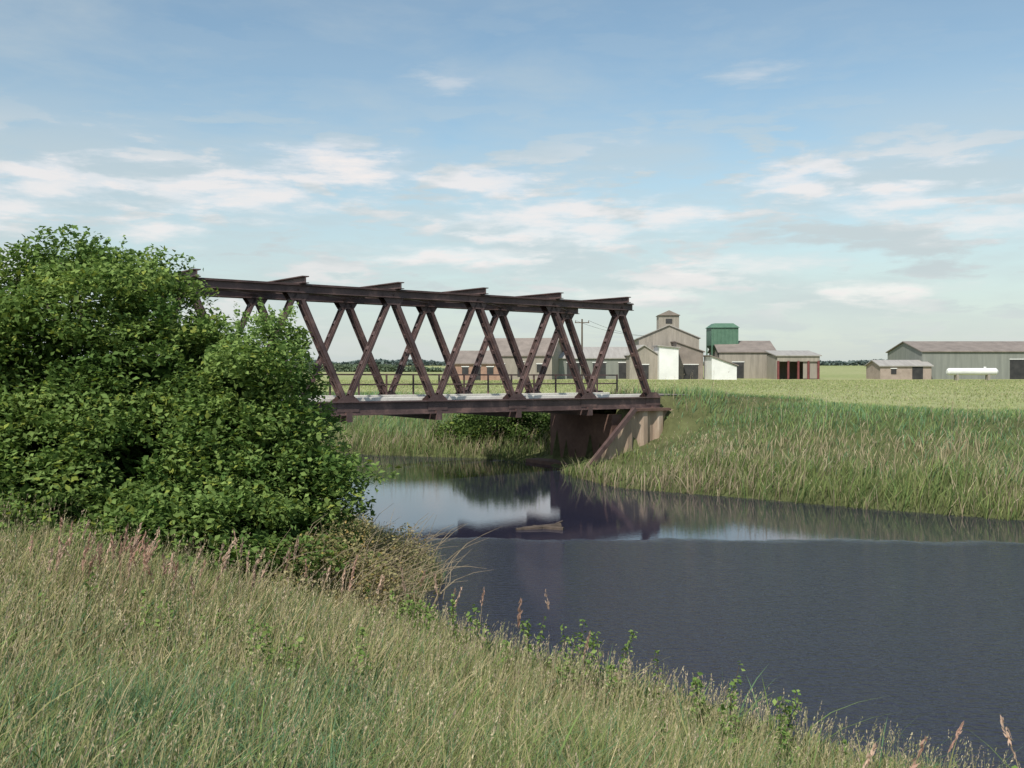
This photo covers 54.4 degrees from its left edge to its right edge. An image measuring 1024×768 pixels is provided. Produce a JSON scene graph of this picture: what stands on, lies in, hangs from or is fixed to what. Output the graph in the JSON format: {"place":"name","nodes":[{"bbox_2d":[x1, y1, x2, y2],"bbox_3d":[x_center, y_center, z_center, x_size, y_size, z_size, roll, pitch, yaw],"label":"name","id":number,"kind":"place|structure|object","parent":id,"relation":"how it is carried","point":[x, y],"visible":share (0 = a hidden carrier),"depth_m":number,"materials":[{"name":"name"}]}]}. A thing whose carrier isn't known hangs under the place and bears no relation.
{"place":"outdoors","nodes":[
{"label":"outdoors","id":0,"kind":"place"},
{"bbox_2d":[455,364,499,380],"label":"walls","id":1,"kind":"structure","parent":0,"point":[458,367],"depth_m":140.01,"materials":[{"name":"beige brick"}]},
{"bbox_2d":[461,365,493,380],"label":"doors and windows","id":2,"kind":"structure","parent":1,"relation":"attached to","point":[478,378],"depth_m":139.96,"materials":[{"name":"grey glass"}]},
{"bbox_2d":[455,351,500,363],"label":"roof","id":3,"kind":"structure","parent":1,"relation":"on","point":[466,357],"depth_m":141.17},
{"bbox_2d":[0,364,1023,767],"bbox_3d":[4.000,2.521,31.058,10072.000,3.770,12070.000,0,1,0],"label":"ground","id":4,"kind":"structure","parent":0,"point":[686,420],"depth_m":34.31,"materials":[{"name":"green plant"}]},
{"bbox_2d":[0,224,402,592],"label":"hawthorn bush","id":5,"kind":"object","parent":4,"relation":"on","point":[161,439],"visible":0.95,"depth_m":16.36,"materials":[{"name":"green plant"}]},
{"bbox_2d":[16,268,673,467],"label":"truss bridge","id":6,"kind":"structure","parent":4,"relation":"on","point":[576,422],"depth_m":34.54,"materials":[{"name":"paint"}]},
{"bbox_2d":[269,362,444,371],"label":"distant hedge","id":7,"kind":"object","parent":4,"relation":"on","point":[338,367],"visible":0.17,"depth_m":284.67,"materials":[{"name":"green plant"}]},
{"bbox_2d":[259,499,501,622],"bbox_3d":[-2.089,2.861,16.050,3.833,1.900,5.858,0,1,0],"label":"willow scrub","id":8,"kind":"object","parent":4,"relation":"on","point":[369,576],"visible":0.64,"depth_m":15.18,"materials":[{"name":"green plant"}]},
{"bbox_2d":[427,411,549,449],"bbox_3d":[-0.604,1.988,43.109,6.630,2.905,3.358,0,1,12],"label":"willow bush","id":9,"kind":"object","parent":4,"relation":"on","point":[472,428],"visible":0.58,"depth_m":42.31,"materials":[{"name":"green plant"}]},
{"bbox_2d":[0,518,1018,767],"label":"weeds","id":10,"kind":"object","parent":4,"relation":"on","point":[380,586],"visible":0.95,"depth_m":11.67,"materials":[{"name":"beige plant"}]},
{"bbox_2d":[0,444,1021,767],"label":"grassy bank","id":11,"kind":"structure","parent":4,"relation":"on","point":[434,700],"depth_m":8.62,"materials":[{"name":"green plant"}]},
{"bbox_2d":[489,338,562,379],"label":"farmhouse","id":12,"kind":"object","parent":4,"relation":"on","point":[524,345],"visible":0.37,"depth_m":150.67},
{"bbox_2d":[504,361,542,376],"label":"doors and windows","id":13,"kind":"structure","parent":12,"relation":"in","point":[539,365],"depth_m":149.39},
{"bbox_2d":[35,567,1017,767],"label":"nettle weeds","id":14,"kind":"object","parent":4,"relation":"on","point":[696,682],"visible":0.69,"depth_m":10.03,"materials":[{"name":"green plant"}]},
{"bbox_2d":[294,358,887,365],"bbox_3d":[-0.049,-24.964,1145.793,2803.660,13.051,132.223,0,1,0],"label":"distant treeline","id":15,"kind":"object","parent":4,"relation":"on","point":[380,361],"visible":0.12,"depth_m":1135.41,"materials":[{"name":"green plant"}]},
{"bbox_2d":[558,347,628,378],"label":"cattle shed","id":16,"kind":"structure","parent":4,"relation":"on","point":[614,362],"depth_m":153.98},
{"bbox_2d":[566,362,625,377],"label":"doors and windows","id":17,"kind":"structure","parent":16,"relation":"in","point":[622,365],"depth_m":153.94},
{"bbox_2d":[575,319,641,379],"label":"utility pole","id":18,"kind":"object","parent":4,"relation":"on","point":[582,322],"visible":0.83,"depth_m":137.81,"materials":[{"name":"brown wood"}]},
{"bbox_2d":[624,345,657,378],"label":"shed","id":19,"kind":"structure","parent":4,"relation":"on","point":[648,356],"depth_m":150.99,"materials":[{"name":"beige wood"}]},
{"bbox_2d":[642,364,648,378],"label":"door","id":20,"kind":"structure","parent":19,"relation":"in","point":[645,366],"depth_m":150.97,"materials":[{"name":"grey"}]},
{"bbox_2d":[291,372,1023,520],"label":"grassy riverbank","id":21,"kind":"structure","parent":4,"relation":"on","point":[995,494],"depth_m":31.16,"materials":[{"name":"green plant"}]},
{"bbox_2d":[306,379,1023,412],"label":"field grass","id":22,"kind":"structure","parent":4,"relation":"on","point":[899,382],"depth_m":97.83,"materials":[{"name":"green plant"}]},
{"bbox_2d":[652,345,680,378],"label":"white annex","id":23,"kind":"object","parent":4,"relation":"on","point":[668,361],"visible":0.9,"depth_m":149.47,"materials":[{"name":"white paint"}]},
{"bbox_2d":[634,310,700,350],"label":"grain store","id":24,"kind":"structure","parent":4,"relation":"on","point":[667,331],"depth_m":156.97,"materials":[{"name":"beige wood"}]},
{"bbox_2d":[670,341,704,378],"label":"dark lean to","id":25,"kind":"object","parent":4,"relation":"on","point":[690,359],"visible":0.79,"depth_m":152.45,"materials":[{"name":"beige wood"}]},
{"bbox_2d":[683,364,698,378],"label":"doors and windows","id":26,"kind":"structure","parent":25,"relation":"in","point":[688,368],"depth_m":152.45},
{"bbox_2d":[703,355,738,379],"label":"white shed","id":27,"kind":"structure","parent":4,"relation":"on","point":[716,368],"depth_m":147.50,"materials":[{"name":"white paint"}]},
{"bbox_2d":[705,323,739,355],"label":"green grain silo","id":28,"kind":"object","parent":4,"relation":"on","point":[721,333],"visible":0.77,"depth_m":162.68,"materials":[{"name":"paint"}]},
{"bbox_2d":[708,341,775,378],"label":"barn","id":29,"kind":"structure","parent":4,"relation":"on","point":[749,358],"depth_m":159.01,"materials":[{"name":"beige wood"}]},
{"bbox_2d":[732,361,743,377],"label":"doors and windows","id":30,"kind":"structure","parent":29,"relation":"in","point":[740,369],"depth_m":158.98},
{"bbox_2d":[765,350,821,378],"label":"open fronted shed","id":31,"kind":"structure","parent":4,"relation":"on","point":[793,364],"depth_m":151.59,"materials":[{"name":"beige paint"}]},
{"bbox_2d":[864,360,933,378],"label":"shed","id":32,"kind":"structure","parent":4,"relation":"on","point":[897,369],"depth_m":150.01,"materials":[{"name":"brick"}]},
{"bbox_2d":[890,367,922,378],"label":"doors and windows","id":33,"kind":"structure","parent":32,"relation":"in","point":[917,372],"depth_m":149.94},
{"bbox_2d":[946,367,997,380],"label":"fuel tank","id":34,"kind":"object","parent":4,"relation":"on","point":[985,371],"visible":0.98,"depth_m":139.58,"materials":[{"name":"white metal"}]},
{"bbox_2d":[0,0,1023,363],"label":"sky","id":35,"kind":"structure","parent":0,"point":[842,180],"materials":[{"name":"blue"}]},
{"bbox_2d":[320,453,1023,767],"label":"river water","id":36,"kind":"structure","parent":0,"point":[828,609],"depth_m":16.99,"materials":[{"name":"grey liquid"}]},
{"bbox_2d":[516,520,563,529],"bbox_3d":[0.654,3.344,23.385,1.139,0.219,0.529,0,1,0],"label":"floating driftwood","id":37,"kind":"object","parent":36,"relation":"on","point":[556,526],"visible":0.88,"depth_m":23.28,"materials":[{"name":"brown wood"}]},
{"bbox_2d":[886,341,1023,378],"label":"long barn","id":38,"kind":"structure","parent":0,"point":[1005,359],"depth_m":152.00,"materials":[{"name":"grey metal"}]},
{"bbox_2d":[1009,359,1023,378],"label":"doors and windows","id":39,"kind":"structure","parent":38,"relation":"in","point":[1016,365],"depth_m":151.93,"materials":[{"name":"grey metal"}]}
]}

